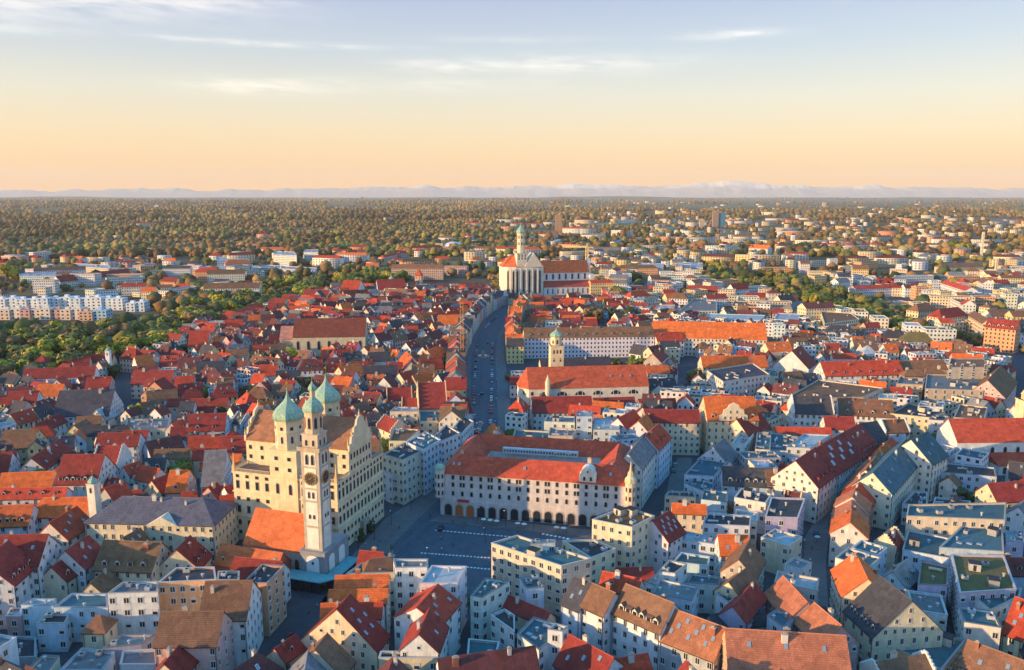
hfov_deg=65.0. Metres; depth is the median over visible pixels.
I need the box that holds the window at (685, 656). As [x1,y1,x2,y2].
[683,652,687,660]
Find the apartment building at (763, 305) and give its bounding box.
[757,302,769,311]
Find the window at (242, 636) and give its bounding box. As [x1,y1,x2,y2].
[240,634,245,641]
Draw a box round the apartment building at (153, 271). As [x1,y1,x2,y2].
[149,270,162,273]
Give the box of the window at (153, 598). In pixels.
[150,596,157,603]
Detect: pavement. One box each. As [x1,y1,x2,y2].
[351,489,439,556]
[430,515,591,537]
[466,320,486,409]
[496,323,509,433]
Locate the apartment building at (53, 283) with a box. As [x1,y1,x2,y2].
[32,279,59,292]
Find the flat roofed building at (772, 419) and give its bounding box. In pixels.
[761,411,781,431]
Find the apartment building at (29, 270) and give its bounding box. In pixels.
[25,268,33,271]
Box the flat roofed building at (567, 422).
[544,415,574,430]
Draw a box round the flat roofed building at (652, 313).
[646,311,659,316]
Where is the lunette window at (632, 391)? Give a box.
[629,390,637,393]
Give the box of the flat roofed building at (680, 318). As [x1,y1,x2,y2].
[675,317,691,319]
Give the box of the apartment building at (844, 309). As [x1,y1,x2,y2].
[835,307,853,312]
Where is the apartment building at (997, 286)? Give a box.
[993,283,1001,289]
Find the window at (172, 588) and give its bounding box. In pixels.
[169,586,175,592]
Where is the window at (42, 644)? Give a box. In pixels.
[40,642,45,648]
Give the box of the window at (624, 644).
[622,642,626,650]
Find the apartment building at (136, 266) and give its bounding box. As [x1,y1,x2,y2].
[133,264,144,270]
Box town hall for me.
[231,367,384,545]
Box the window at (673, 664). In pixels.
[671,661,675,669]
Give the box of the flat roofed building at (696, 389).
[673,384,701,393]
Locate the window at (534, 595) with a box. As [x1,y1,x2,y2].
[532,593,537,599]
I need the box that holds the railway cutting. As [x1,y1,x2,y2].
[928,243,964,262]
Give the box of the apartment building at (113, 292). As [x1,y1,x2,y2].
[95,289,118,296]
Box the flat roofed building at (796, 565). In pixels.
[784,556,811,575]
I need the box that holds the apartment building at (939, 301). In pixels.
[928,295,974,308]
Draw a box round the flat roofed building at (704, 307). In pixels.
[679,299,716,315]
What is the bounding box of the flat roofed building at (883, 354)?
[875,351,887,358]
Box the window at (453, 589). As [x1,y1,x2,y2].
[451,587,455,592]
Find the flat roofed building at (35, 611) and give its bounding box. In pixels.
[20,598,56,639]
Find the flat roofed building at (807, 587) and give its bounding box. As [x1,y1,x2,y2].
[774,570,818,603]
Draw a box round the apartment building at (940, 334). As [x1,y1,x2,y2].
[920,326,956,341]
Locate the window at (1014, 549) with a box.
[1011,547,1016,552]
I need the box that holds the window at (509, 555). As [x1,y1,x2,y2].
[507,551,511,558]
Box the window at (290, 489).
[288,484,292,495]
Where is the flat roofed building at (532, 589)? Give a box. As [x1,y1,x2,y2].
[519,575,544,608]
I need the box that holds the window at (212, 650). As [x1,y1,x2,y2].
[209,648,214,655]
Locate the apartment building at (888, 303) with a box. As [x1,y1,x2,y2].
[886,300,907,306]
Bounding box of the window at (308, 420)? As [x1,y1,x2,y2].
[307,417,310,429]
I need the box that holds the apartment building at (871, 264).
[853,260,878,269]
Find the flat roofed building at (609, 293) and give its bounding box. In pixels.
[606,291,618,295]
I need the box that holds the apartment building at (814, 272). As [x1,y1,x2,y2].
[807,270,827,276]
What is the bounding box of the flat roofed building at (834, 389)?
[783,379,883,409]
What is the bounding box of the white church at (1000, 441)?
[936,418,1023,474]
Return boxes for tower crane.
[460,303,463,351]
[567,243,593,257]
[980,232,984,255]
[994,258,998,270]
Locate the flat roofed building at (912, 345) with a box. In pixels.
[907,342,927,348]
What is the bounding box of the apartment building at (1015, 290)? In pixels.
[1000,287,1019,292]
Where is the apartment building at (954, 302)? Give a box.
[949,298,975,307]
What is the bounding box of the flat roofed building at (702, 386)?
[687,384,712,388]
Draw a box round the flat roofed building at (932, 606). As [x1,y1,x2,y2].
[907,590,947,630]
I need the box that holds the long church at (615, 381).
[516,364,648,418]
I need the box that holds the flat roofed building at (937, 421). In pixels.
[928,414,949,433]
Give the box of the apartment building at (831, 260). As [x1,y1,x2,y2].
[826,258,837,265]
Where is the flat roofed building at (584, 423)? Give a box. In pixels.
[576,410,592,438]
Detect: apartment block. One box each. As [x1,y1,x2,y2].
[0,295,52,309]
[0,305,87,319]
[51,294,127,309]
[78,307,112,320]
[125,299,149,311]
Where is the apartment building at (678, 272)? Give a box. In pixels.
[675,271,682,274]
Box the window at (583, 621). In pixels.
[582,619,585,627]
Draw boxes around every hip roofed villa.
[0,289,9,297]
[173,283,189,287]
[195,267,218,282]
[224,259,250,266]
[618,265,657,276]
[626,266,637,278]
[634,288,652,291]
[668,293,688,305]
[685,275,696,281]
[743,292,765,299]
[765,288,781,299]
[889,281,901,296]
[891,276,906,284]
[931,274,946,279]
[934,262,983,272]
[956,278,970,282]
[964,267,979,279]
[978,302,997,312]
[1009,271,1022,274]
[1017,317,1023,327]
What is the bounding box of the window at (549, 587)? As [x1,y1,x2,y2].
[547,584,551,591]
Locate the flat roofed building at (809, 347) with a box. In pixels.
[794,341,815,357]
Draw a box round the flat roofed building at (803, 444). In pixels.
[786,433,830,463]
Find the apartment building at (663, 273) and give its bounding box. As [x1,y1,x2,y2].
[659,271,673,275]
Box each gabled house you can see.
[0,395,7,411]
[0,399,24,413]
[0,427,47,463]
[0,442,13,449]
[0,448,19,475]
[0,449,20,467]
[0,468,56,487]
[0,484,73,504]
[0,503,38,534]
[0,530,62,597]
[0,540,35,628]
[4,384,34,391]
[4,390,44,407]
[4,408,38,428]
[6,398,33,413]
[18,439,72,471]
[26,433,46,458]
[28,413,67,436]
[32,403,53,421]
[37,382,67,400]
[38,505,89,552]
[44,559,78,603]
[50,434,76,450]
[52,376,72,388]
[52,388,123,429]
[53,453,117,496]
[57,535,100,592]
[59,446,84,461]
[64,419,92,435]
[71,381,84,389]
[73,429,87,452]
[75,413,106,424]
[80,568,122,614]
[83,424,132,450]
[84,377,114,389]
[85,376,114,383]
[92,539,173,581]
[93,406,117,424]
[94,429,145,462]
[94,443,131,477]
[100,483,110,491]
[101,479,133,508]
[104,473,128,486]
[119,406,142,424]
[119,458,141,489]
[121,527,150,540]
[122,427,150,441]
[130,368,177,398]
[131,484,143,495]
[133,462,166,491]
[133,492,148,495]
[140,377,178,401]
[141,400,162,416]
[142,434,184,457]
[142,454,171,473]
[143,378,155,390]
[143,473,168,496]
[146,388,177,405]
[149,404,171,422]
[152,447,192,472]
[152,605,234,669]
[155,644,199,669]
[159,535,213,579]
[164,416,186,436]
[164,468,196,496]
[166,397,230,420]
[170,423,187,443]
[174,374,196,383]
[177,380,203,397]
[177,400,196,419]
[181,489,198,497]
[182,431,196,447]
[186,372,198,381]
[186,411,229,435]
[187,431,220,450]
[191,444,212,477]
[196,370,221,395]
[196,403,216,413]
[198,462,202,485]
[199,481,222,499]
[199,580,263,667]
[200,449,231,491]
[203,365,218,371]
[215,372,237,391]
[216,377,235,389]
[219,435,246,460]
[219,482,233,494]
[219,493,234,501]
[220,368,236,374]
[227,402,254,416]
[229,454,244,464]
[229,556,290,602]
[232,411,249,434]
[243,416,250,431]
[245,402,266,415]
[249,371,271,385]
[255,378,272,391]
[256,397,278,406]
[259,362,279,380]
[265,399,294,409]
[265,633,306,669]
[271,383,295,402]
[272,371,292,383]
[276,369,300,379]
[278,378,300,398]
[288,650,325,669]
[298,396,308,409]
[298,632,356,669]
[300,593,390,669]
[312,375,333,388]
[319,598,339,620]
[326,362,348,372]
[327,583,389,632]
[330,375,357,386]
[331,382,344,394]
[333,568,390,624]
[334,363,363,382]
[340,368,360,384]
[340,392,351,407]
[340,396,349,411]
[340,408,354,416]
[341,384,361,397]
[350,358,368,368]
[350,398,371,414]
[350,412,365,420]
[351,391,382,408]
[356,546,386,565]
[358,382,368,391]
[359,595,384,628]
[361,381,376,386]
[364,363,397,382]
[364,390,383,400]
[365,356,374,364]
[365,412,381,434]
[367,371,384,383]
[368,385,389,399]
[371,436,382,458]
[372,399,394,416]
[376,374,398,387]
[376,414,407,440]
[386,360,402,372]
[386,386,412,403]
[392,583,461,655]
[395,370,413,385]
[398,351,417,367]
[398,607,449,657]
[401,397,448,406]
[402,358,415,371]
[404,425,420,433]
[410,372,432,387]
[412,364,434,375]
[416,380,446,426]
[417,356,444,376]
[432,370,449,381]
[437,403,464,430]
[439,405,465,416]
[442,404,467,416]
[443,399,468,416]
[444,369,464,381]
[445,357,465,369]
[445,376,466,396]
[446,349,465,362]
[446,352,464,357]
[446,359,466,373]
[447,391,462,400]
[448,363,466,376]
[462,396,472,419]
[483,423,504,434]
[502,594,556,637]
[509,373,521,397]
[530,394,591,430]
[538,356,611,366]
[552,633,624,669]
[560,575,592,638]
[567,403,601,415]
[580,582,618,654]
[592,394,635,408]
[592,400,624,414]
[593,414,602,422]
[599,569,644,594]
[610,583,681,669]
[611,409,640,433]
[613,565,653,589]
[616,652,652,669]
[623,432,656,509]
[626,413,655,436]
[636,396,676,408]
[636,403,648,417]
[642,393,660,403]
[642,406,700,454]
[644,399,672,408]
[644,423,671,488]
[645,363,670,377]
[648,377,676,393]
[649,510,686,573]
[651,381,664,393]
[658,609,724,669]
[669,365,677,384]
[671,498,706,533]
[677,393,695,408]
[691,371,705,385]
[697,354,768,379]
[697,438,737,465]
[704,608,766,629]
[713,534,748,575]
[713,566,760,612]
[714,392,738,395]
[717,581,767,628]
[719,462,771,509]
[719,541,766,591]
[721,626,851,669]
[729,412,771,450]
[739,390,749,395]
[756,399,778,414]
[757,382,772,395]
[764,467,779,493]
[764,575,811,631]
[770,447,837,522]
[771,382,798,395]
[772,424,832,438]
[778,370,804,382]
[778,462,788,469]
[783,376,806,389]
[783,488,802,497]
[787,394,834,426]
[793,602,859,669]
[802,371,817,384]
[813,358,902,392]
[816,432,863,500]
[819,414,855,437]
[828,508,869,566]
[829,499,869,545]
[829,552,877,625]
[833,488,872,524]
[834,396,894,424]
[840,482,875,533]
[842,472,864,490]
[842,575,944,666]
[843,423,877,461]
[848,461,874,480]
[851,438,917,529]
[854,456,878,471]
[857,421,887,446]
[859,380,886,392]
[862,451,882,462]
[871,441,890,454]
[873,526,905,572]
[873,567,879,575]
[877,417,910,442]
[882,558,918,591]
[884,436,898,447]
[889,386,912,394]
[901,431,949,502]
[938,473,962,497]
[950,404,958,417]
[957,639,1023,669]
[966,397,994,417]
[972,365,1017,416]
[974,480,1023,511]
[982,395,1006,417]
[1000,596,1023,657]
[1004,500,1023,532]
[1004,552,1023,598]
[1005,460,1023,481]
[1007,405,1014,417]
[1019,644,1023,659]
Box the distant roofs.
[0,244,1020,669]
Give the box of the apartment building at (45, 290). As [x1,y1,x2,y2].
[37,286,52,295]
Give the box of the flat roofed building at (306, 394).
[299,392,309,398]
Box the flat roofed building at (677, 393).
[660,387,689,402]
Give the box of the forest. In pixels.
[0,197,1023,351]
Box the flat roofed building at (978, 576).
[947,554,1016,634]
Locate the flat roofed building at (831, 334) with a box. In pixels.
[828,332,835,336]
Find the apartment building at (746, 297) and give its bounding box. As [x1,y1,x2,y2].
[737,295,758,300]
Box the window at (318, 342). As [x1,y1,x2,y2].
[317,340,320,349]
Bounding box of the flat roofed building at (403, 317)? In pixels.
[391,314,407,320]
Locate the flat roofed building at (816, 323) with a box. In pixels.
[811,320,821,332]
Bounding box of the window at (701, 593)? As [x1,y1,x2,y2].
[699,589,704,595]
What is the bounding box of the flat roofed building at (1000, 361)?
[988,358,1003,364]
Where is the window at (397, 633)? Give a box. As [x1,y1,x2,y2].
[396,632,400,638]
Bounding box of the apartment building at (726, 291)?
[718,288,735,294]
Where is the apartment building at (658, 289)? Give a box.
[653,286,668,297]
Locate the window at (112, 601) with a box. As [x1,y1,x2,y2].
[109,597,115,604]
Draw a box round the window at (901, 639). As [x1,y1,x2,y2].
[900,638,903,645]
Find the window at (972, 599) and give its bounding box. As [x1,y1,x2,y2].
[970,595,975,601]
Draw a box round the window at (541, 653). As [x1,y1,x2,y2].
[539,650,543,660]
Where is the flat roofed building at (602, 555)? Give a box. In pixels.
[562,539,615,584]
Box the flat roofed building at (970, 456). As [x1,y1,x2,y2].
[954,448,988,465]
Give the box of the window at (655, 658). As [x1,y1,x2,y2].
[653,655,657,664]
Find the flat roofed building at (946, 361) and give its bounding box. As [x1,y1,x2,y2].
[927,359,948,363]
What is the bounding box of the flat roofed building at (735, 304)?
[732,301,756,312]
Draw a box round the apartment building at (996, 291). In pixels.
[992,289,1010,293]
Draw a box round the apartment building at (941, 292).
[933,289,951,294]
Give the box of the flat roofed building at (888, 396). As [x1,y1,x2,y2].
[878,393,897,409]
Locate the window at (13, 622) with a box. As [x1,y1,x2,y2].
[11,620,17,626]
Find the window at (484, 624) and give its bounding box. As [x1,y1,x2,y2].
[483,621,487,630]
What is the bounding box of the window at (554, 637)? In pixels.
[551,634,558,642]
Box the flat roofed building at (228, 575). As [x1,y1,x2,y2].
[217,571,239,579]
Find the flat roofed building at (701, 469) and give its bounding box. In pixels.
[684,457,728,489]
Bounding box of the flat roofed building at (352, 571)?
[345,562,394,610]
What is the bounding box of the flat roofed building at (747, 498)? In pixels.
[734,487,771,534]
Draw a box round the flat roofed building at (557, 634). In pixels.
[547,623,568,669]
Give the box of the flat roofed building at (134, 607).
[107,581,160,635]
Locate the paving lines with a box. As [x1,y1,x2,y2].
[404,523,561,561]
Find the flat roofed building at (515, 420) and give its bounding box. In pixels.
[505,411,526,429]
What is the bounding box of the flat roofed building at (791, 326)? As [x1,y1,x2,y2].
[789,324,801,328]
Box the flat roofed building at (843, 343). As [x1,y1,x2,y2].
[832,337,847,348]
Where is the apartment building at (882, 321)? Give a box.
[869,315,888,328]
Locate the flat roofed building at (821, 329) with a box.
[818,326,827,332]
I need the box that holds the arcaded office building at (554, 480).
[434,434,635,526]
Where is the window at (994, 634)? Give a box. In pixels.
[991,631,998,639]
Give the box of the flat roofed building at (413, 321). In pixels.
[405,319,417,322]
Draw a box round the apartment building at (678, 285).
[669,281,682,292]
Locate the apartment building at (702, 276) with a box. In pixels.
[682,275,709,280]
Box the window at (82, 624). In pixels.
[80,622,84,628]
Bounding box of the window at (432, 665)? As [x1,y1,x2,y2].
[430,663,435,669]
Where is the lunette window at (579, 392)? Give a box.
[575,391,584,394]
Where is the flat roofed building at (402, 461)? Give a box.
[383,440,421,504]
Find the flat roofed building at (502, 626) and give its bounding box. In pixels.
[491,607,514,649]
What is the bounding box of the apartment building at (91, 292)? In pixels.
[85,288,104,295]
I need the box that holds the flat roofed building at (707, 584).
[685,573,719,613]
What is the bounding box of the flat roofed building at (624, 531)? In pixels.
[592,505,654,566]
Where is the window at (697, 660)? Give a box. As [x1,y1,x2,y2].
[694,657,699,665]
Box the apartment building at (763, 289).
[758,288,771,291]
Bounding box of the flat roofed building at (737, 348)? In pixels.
[733,345,751,354]
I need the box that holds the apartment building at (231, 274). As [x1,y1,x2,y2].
[207,269,245,282]
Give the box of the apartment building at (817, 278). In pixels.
[809,275,826,283]
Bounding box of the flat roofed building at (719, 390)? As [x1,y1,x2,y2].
[701,387,729,395]
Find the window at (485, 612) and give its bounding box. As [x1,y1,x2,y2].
[483,610,487,618]
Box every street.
[116,356,126,410]
[265,594,327,655]
[321,305,591,602]
[455,597,470,654]
[599,319,606,326]
[663,457,691,510]
[677,356,696,386]
[801,510,831,607]
[1015,368,1023,400]
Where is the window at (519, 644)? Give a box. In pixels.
[517,637,521,646]
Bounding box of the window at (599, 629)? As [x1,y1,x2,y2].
[597,627,601,635]
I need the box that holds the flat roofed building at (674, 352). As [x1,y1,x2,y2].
[666,347,679,363]
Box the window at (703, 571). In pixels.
[701,568,706,573]
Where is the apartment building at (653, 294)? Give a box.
[647,292,656,297]
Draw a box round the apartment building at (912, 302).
[908,301,929,304]
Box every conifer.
[357,528,365,541]
[368,520,375,533]
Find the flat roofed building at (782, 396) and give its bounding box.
[774,394,788,406]
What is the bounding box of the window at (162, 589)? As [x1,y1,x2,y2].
[159,586,165,593]
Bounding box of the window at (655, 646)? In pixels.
[653,644,657,653]
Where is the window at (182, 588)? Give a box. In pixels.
[179,585,185,592]
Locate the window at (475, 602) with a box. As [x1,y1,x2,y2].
[473,600,478,607]
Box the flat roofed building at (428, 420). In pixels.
[419,410,438,434]
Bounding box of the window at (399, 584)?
[397,582,401,587]
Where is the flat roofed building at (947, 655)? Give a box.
[896,631,966,669]
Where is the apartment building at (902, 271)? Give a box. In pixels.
[890,268,906,274]
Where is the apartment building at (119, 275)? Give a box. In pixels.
[106,273,144,277]
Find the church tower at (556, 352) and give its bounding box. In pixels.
[548,323,563,366]
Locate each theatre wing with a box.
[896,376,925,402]
[924,373,983,400]
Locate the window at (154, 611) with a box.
[152,609,158,615]
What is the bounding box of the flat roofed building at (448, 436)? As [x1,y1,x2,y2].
[434,424,460,464]
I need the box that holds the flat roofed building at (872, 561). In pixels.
[835,547,880,573]
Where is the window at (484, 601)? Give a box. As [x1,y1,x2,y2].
[483,598,487,607]
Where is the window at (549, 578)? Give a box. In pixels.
[547,574,551,581]
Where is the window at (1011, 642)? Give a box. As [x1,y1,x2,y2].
[1008,638,1014,645]
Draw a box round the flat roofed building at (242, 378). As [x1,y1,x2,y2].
[234,372,253,394]
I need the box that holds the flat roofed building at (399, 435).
[389,427,419,449]
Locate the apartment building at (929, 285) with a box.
[918,283,932,288]
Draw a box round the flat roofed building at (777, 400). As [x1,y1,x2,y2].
[755,395,781,407]
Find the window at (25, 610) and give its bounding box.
[21,608,28,615]
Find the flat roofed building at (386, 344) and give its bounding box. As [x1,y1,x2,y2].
[384,342,391,346]
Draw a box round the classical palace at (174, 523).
[83,494,239,561]
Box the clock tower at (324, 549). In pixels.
[296,371,348,585]
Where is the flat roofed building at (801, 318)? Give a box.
[799,316,809,320]
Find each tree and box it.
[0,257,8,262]
[0,263,18,279]
[0,329,8,335]
[0,342,21,358]
[0,359,30,373]
[0,363,16,375]
[5,259,20,269]
[5,344,40,361]
[7,352,40,368]
[8,327,30,334]
[10,351,29,361]
[15,333,26,344]
[16,362,43,372]
[21,346,56,358]
[23,327,48,343]
[27,337,39,345]
[35,334,77,352]
[45,333,58,337]
[45,361,58,367]
[49,319,71,325]
[51,351,82,364]
[52,322,69,330]
[61,339,91,352]
[65,323,89,335]
[68,333,80,340]
[71,331,83,337]
[85,334,110,353]
[85,350,93,356]
[92,324,119,336]
[94,320,105,327]
[96,345,115,354]
[102,315,120,324]
[107,364,121,377]
[111,334,138,351]
[117,343,137,355]
[125,320,144,324]
[126,322,141,331]
[129,402,141,410]
[132,333,146,344]
[137,329,151,337]
[139,324,157,330]
[142,337,166,345]
[144,332,163,345]
[149,322,164,329]
[154,310,178,318]
[155,314,177,322]
[156,316,171,325]
[157,328,180,341]
[167,459,192,471]
[169,319,181,330]
[170,307,186,314]
[178,300,188,306]
[178,309,202,320]
[180,343,187,351]
[182,311,210,323]
[186,297,200,304]
[191,304,207,309]
[197,289,215,295]
[203,385,209,397]
[207,292,223,299]
[209,310,224,319]
[210,300,230,308]
[211,298,227,301]
[215,290,232,294]
[216,406,226,412]
[224,301,239,311]
[231,293,246,302]
[237,288,253,292]
[238,299,252,305]
[238,384,254,394]
[243,294,260,300]
[251,292,260,296]
[259,278,274,293]
[261,288,274,296]
[262,294,279,299]
[264,349,277,356]
[273,274,297,286]
[274,280,280,289]
[279,287,291,291]
[283,346,297,356]
[292,285,305,293]
[293,280,309,286]
[296,376,312,387]
[301,386,309,391]
[318,279,326,286]
[320,273,332,281]
[330,271,344,281]
[341,276,352,283]
[347,272,357,277]
[357,277,368,282]
[362,268,374,278]
[365,272,379,283]
[374,267,385,273]
[379,437,388,452]
[380,271,397,278]
[395,270,411,280]
[396,271,406,278]
[490,278,498,288]
[504,373,510,379]
[504,429,514,435]
[583,306,599,316]
[594,308,603,322]
[608,307,624,317]
[610,285,619,290]
[615,358,623,364]
[616,287,626,294]
[622,306,640,313]
[626,355,644,364]
[628,360,639,364]
[661,255,673,260]
[685,368,706,382]
[712,262,723,266]
[717,266,724,271]
[721,272,735,278]
[727,500,733,513]
[735,275,748,283]
[747,281,757,285]
[748,276,761,281]
[754,278,768,285]
[758,268,775,275]
[765,270,775,278]
[767,278,777,286]
[767,286,780,290]
[776,272,787,276]
[780,289,797,294]
[782,274,798,284]
[798,284,808,289]
[799,287,816,295]
[801,294,824,302]
[802,288,817,294]
[808,283,820,290]
[815,281,831,287]
[815,290,825,294]
[825,294,845,302]
[826,287,845,297]
[833,285,845,294]
[841,300,861,308]
[841,303,854,308]
[847,292,858,298]
[852,296,874,304]
[865,309,879,317]
[874,310,893,319]
[876,277,893,282]
[884,309,900,315]
[891,317,911,327]
[892,315,914,322]
[901,305,909,311]
[947,239,964,246]
[955,243,971,248]
[956,487,979,502]
[963,333,983,345]
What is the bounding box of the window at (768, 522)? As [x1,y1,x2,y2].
[765,520,770,525]
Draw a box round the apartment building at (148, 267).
[139,265,153,271]
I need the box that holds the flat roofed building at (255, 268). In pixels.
[204,266,258,270]
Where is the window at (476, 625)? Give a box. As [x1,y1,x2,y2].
[473,622,479,630]
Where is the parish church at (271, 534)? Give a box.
[213,507,304,578]
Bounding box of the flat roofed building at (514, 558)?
[491,535,591,616]
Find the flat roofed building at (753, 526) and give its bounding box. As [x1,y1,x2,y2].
[735,509,757,547]
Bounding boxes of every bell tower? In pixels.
[85,471,101,517]
[105,344,111,375]
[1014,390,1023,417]
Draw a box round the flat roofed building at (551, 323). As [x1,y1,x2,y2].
[545,319,561,326]
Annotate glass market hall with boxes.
[290,556,357,593]
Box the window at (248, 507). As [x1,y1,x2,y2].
[247,505,250,513]
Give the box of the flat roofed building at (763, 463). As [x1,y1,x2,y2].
[748,459,778,469]
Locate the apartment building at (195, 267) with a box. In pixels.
[180,265,202,269]
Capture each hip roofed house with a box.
[31,424,56,444]
[32,397,55,409]
[33,355,52,366]
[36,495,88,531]
[58,362,74,366]
[80,614,118,648]
[119,347,143,372]
[156,344,174,354]
[168,339,184,350]
[179,325,195,336]
[180,388,203,397]
[210,383,238,405]
[211,332,221,338]
[225,323,241,329]
[225,426,240,435]
[235,390,260,404]
[238,333,250,344]
[241,321,256,329]
[248,385,273,401]
[297,358,322,377]
[304,312,317,317]
[362,553,393,571]
[368,289,379,294]
[370,298,379,304]
[382,400,400,406]
[393,306,406,310]
[400,380,414,391]
[403,417,415,426]
[415,298,423,304]
[416,351,427,360]
[423,288,430,299]
[426,291,436,296]
[438,345,446,364]
[444,288,457,292]
[475,289,486,294]
[507,397,530,429]
[624,290,650,299]
[628,313,636,318]
[634,314,650,320]
[665,300,678,308]
[695,341,708,357]
[755,400,768,411]
[766,349,776,368]
[779,403,787,424]
[781,300,804,312]
[786,319,803,329]
[823,324,855,336]
[854,345,874,359]
[856,351,868,359]
[866,376,878,380]
[881,327,903,341]
[881,336,890,343]
[897,341,911,348]
[898,330,932,343]
[899,367,926,393]
[906,302,937,317]
[922,365,945,374]
[927,306,967,326]
[934,354,948,358]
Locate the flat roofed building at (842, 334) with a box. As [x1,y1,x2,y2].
[840,332,848,337]
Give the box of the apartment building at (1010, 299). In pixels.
[1000,292,1017,308]
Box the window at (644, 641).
[643,639,647,648]
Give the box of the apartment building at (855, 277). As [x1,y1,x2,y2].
[851,274,863,281]
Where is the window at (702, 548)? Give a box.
[700,545,705,551]
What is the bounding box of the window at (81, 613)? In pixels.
[79,611,83,617]
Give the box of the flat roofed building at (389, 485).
[383,470,394,503]
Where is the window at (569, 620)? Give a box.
[567,618,571,626]
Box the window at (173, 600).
[170,598,176,604]
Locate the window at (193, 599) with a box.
[190,597,196,603]
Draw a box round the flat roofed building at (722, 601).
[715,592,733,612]
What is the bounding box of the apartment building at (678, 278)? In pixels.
[666,275,682,281]
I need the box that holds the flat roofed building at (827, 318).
[820,311,858,326]
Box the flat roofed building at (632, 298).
[629,295,643,302]
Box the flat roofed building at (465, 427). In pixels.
[453,415,473,445]
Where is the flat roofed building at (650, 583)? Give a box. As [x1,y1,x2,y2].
[645,572,658,592]
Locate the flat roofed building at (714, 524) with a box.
[702,511,750,540]
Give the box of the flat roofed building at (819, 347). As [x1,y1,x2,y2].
[815,344,825,355]
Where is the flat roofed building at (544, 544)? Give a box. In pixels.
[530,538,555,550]
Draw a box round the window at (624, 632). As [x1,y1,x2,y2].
[622,630,626,638]
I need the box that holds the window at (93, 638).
[91,636,96,642]
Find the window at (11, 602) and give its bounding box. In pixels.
[8,598,13,604]
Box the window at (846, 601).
[844,599,848,605]
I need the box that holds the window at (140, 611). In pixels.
[137,609,144,615]
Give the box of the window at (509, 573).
[507,570,511,577]
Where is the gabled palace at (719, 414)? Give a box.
[698,395,758,452]
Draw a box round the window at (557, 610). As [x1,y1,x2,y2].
[555,606,559,613]
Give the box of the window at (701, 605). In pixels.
[698,603,703,608]
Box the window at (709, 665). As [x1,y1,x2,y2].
[706,662,711,669]
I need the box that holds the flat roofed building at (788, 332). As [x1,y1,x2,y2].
[784,329,796,335]
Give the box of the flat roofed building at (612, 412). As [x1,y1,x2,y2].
[603,408,629,417]
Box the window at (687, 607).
[684,604,689,611]
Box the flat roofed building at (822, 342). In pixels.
[818,339,839,344]
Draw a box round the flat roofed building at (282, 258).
[273,251,296,265]
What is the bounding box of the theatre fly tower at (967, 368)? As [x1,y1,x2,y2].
[947,358,987,378]
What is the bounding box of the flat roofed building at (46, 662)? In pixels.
[30,654,60,669]
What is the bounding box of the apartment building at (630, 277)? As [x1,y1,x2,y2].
[622,273,631,282]
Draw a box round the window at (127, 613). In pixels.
[123,609,130,616]
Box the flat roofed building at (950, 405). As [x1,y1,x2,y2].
[935,399,960,417]
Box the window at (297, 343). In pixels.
[296,341,299,349]
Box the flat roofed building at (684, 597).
[651,578,698,615]
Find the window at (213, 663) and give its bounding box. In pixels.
[210,660,215,668]
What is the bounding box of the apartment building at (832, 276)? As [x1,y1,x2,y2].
[829,273,835,279]
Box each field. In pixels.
[19,201,94,205]
[248,201,337,203]
[511,200,610,201]
[698,201,806,202]
[829,200,966,201]
[894,205,930,208]
[912,217,1019,221]
[947,206,1023,213]
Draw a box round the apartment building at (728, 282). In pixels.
[704,278,737,288]
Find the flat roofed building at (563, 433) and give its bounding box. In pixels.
[548,427,576,438]
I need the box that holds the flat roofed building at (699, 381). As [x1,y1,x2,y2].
[695,379,706,386]
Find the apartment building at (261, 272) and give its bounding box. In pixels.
[246,270,264,275]
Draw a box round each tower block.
[555,214,561,231]
[699,219,704,227]
[712,211,725,226]
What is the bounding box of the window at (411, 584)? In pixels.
[409,581,413,587]
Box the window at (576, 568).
[574,565,578,571]
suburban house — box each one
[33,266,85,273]
[56,271,72,274]
[121,281,147,295]
[140,286,158,299]
[157,283,172,289]
[160,277,179,286]
[162,266,192,276]
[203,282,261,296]
[213,279,230,282]
[365,263,378,267]
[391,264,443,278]
[588,279,612,294]
[591,267,600,274]
[601,266,609,274]
[607,267,620,275]
[609,274,628,284]
[613,278,626,285]
[629,285,648,290]
[648,274,660,285]
[655,277,670,282]
[662,289,675,296]
[670,259,682,268]
[686,278,705,287]
[703,293,727,310]
[797,301,835,320]
[799,260,809,272]
[830,277,850,289]
[835,273,851,278]
[848,283,891,296]
[851,265,868,274]
[861,275,873,284]
[901,283,915,297]
[933,316,954,326]
[940,280,977,294]
[944,272,965,278]
[954,291,968,295]
[960,299,975,312]
[970,279,977,289]
[977,277,993,293]
[979,271,998,278]
[981,307,1007,317]
[983,274,997,276]
[991,279,1009,287]
[997,274,1023,287]
[1004,310,1023,319]
[1018,301,1023,308]
[1019,326,1023,349]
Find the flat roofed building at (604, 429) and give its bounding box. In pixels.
[593,418,619,440]
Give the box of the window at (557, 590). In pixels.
[555,587,559,594]
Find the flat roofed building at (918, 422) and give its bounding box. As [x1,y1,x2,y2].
[890,402,944,437]
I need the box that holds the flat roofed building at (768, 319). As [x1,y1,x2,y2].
[763,318,777,322]
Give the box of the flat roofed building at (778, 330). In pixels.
[773,323,785,337]
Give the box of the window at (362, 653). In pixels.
[361,651,364,658]
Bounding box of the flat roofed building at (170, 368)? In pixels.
[160,367,177,374]
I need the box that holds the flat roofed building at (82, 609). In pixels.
[54,593,108,641]
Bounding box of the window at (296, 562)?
[294,559,299,569]
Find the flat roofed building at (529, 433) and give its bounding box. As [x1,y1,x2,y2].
[513,429,548,437]
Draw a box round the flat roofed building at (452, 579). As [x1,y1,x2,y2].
[419,565,467,631]
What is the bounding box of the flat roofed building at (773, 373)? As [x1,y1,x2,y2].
[765,368,778,386]
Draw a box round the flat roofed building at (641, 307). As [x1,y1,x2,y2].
[639,305,650,312]
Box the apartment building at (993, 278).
[981,277,997,280]

